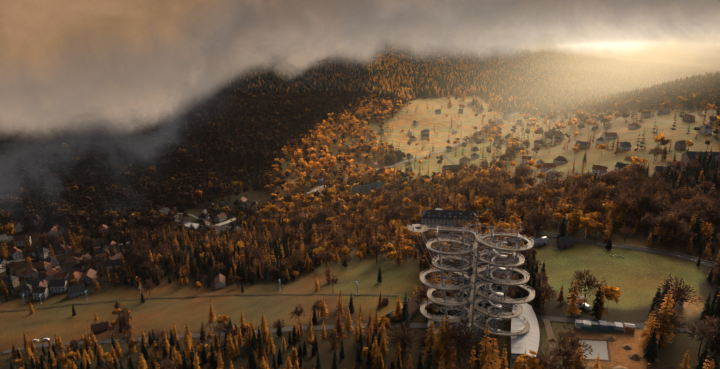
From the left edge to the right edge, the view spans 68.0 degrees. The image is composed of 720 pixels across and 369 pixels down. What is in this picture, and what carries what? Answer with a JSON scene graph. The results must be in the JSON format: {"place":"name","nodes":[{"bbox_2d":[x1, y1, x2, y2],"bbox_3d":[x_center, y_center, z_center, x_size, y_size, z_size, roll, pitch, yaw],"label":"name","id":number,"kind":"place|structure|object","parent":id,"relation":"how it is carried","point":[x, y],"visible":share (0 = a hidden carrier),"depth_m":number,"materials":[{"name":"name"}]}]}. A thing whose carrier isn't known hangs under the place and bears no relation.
{"place":"outdoors","nodes":[
{"label":"outdoors","id":0,"kind":"place"},
{"bbox_2d":[3,322,504,353],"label":"road","id":1,"kind":"structure","parent":0,"point":[425,325],"depth_m":307.71,"materials":[{"name":"grey asphalt"}]},
{"bbox_2d":[0,39,719,368],"bbox_3d":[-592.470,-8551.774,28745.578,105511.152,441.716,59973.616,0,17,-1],"label":"ground terrain","id":2,"kind":"structure","parent":0,"point":[637,277],"depth_m":413.40,"materials":[{"name":"plant"}]},
{"bbox_2d":[9,242,128,261],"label":"village road","id":3,"kind":"structure","parent":2,"relation":"on","point":[56,255],"depth_m":603.12,"materials":[{"name":"grey asphalt"}]},
{"bbox_2d":[175,213,203,221],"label":"road","id":4,"kind":"structure","parent":2,"relation":"on","point":[190,215],"depth_m":753.91,"materials":[{"name":"grey asphalt"}]},
{"bbox_2d":[23,279,358,303],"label":"utility poles","id":5,"kind":"object","parent":2,"relation":"on","point":[140,292],"visible":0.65,"depth_m":465.17,"materials":[{"name":"paint"}]},
{"bbox_2d":[0,294,397,311],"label":"road","id":6,"kind":"structure","parent":2,"relation":"on","point":[206,295],"depth_m":422.66,"materials":[{"name":"asphalt"}]},
{"bbox_2d":[33,229,590,341],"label":"cars","id":7,"kind":"object","parent":2,"relation":"on","point":[587,307],"visible":0.52,"depth_m":329.90,"materials":[{"name":"paint"}]},
{"bbox_2d":[0,99,717,299],"bbox_3d":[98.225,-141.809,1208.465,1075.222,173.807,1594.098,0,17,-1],"label":"village houses","id":8,"kind":"structure","parent":2,"relation":"on","point":[58,277],"depth_m":607.88,"materials":[{"name":"brown wood"}]},
{"bbox_2d":[0,146,719,368],"bbox_3d":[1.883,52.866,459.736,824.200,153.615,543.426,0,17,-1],"label":"trees","id":9,"kind":"object","parent":2,"relation":"on","point":[316,235],"visible":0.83,"depth_m":394.04,"materials":[{"name":"orange plant"}]},
{"bbox_2d":[0,74,719,237],"bbox_3d":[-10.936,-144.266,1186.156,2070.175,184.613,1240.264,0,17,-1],"label":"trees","id":10,"kind":"object","parent":2,"relation":"on","point":[688,94],"visible":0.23,"depth_m":963.91,"materials":[{"name":"plant"}]},
{"bbox_2d":[90,288,684,368],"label":"houses","id":11,"kind":"structure","parent":2,"relation":"on","point":[413,309],"depth_m":295.97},
{"bbox_2d":[421,208,475,227],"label":"building","id":12,"kind":"structure","parent":2,"relation":"on","point":[435,217],"depth_m":482.10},
{"bbox_2d":[184,151,719,229],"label":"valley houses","id":13,"kind":"structure","parent":2,"relation":"on","point":[687,155],"depth_m":711.03,"materials":[{"name":"grey"}]},
{"bbox_2d":[209,44,719,116],"bbox_3d":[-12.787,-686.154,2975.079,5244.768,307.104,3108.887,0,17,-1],"label":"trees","id":14,"kind":"object","parent":2,"relation":"on","point":[579,81],"visible":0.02,"depth_m":2427.92,"materials":[{"name":"plant"}]},
{"bbox_2d":[407,204,534,342],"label":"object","id":15,"kind":"structure","parent":2,"relation":"on","point":[494,315],"depth_m":249.34,"materials":[{"name":"metal"}]},
{"bbox_2d":[511,303,539,360],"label":"paved plaza","id":16,"kind":"structure","parent":2,"relation":"on","point":[528,341],"depth_m":248.00,"materials":[{"name":"white concrete"}]},
{"bbox_2d":[553,248,623,263],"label":"sheep flock","id":17,"kind":"object","parent":2,"relation":"on","point":[598,253],"visible":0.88,"depth_m":339.82,"materials":[{"name":"fur"}]},
{"bbox_2d":[546,277,683,368],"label":"construction site","id":18,"kind":"object","parent":2,"relation":"on","point":[599,346],"visible":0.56,"depth_m":246.41},
{"bbox_2d":[0,0,719,228],"bbox_3d":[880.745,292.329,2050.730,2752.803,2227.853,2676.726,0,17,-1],"label":"cloud","id":19,"kind":"structure","parent":0,"point":[72,46],"depth_m":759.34,"materials":[{"name":"grey"}]},
{"bbox_2d":[215,112,518,224],"bbox_3d":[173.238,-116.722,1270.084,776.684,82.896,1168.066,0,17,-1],"label":"valley road","id":20,"kind":"structure","parent":0,"point":[314,190],"depth_m":1110.59,"materials":[{"name":"grey asphalt"}]},
{"bbox_2d":[505,232,575,247],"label":"road houses","id":21,"kind":"structure","parent":0,"point":[565,242],"depth_m":364.83,"materials":[{"name":"grey"}]},
{"bbox_2d":[543,319,557,363],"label":"dirt path","id":22,"kind":"structure","parent":0,"point":[549,330],"depth_m":255.29,"materials":[{"name":"soil"}]},
{"bbox_2d":[517,228,717,267],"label":"road","id":23,"kind":"structure","parent":0,"point":[641,249],"depth_m":345.80,"materials":[{"name":"grey asphalt"}]},
{"bbox_2d":[536,315,712,332],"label":"road","id":24,"kind":"structure","parent":0,"point":[573,320],"depth_m":263.59,"materials":[{"name":"grey asphalt"}]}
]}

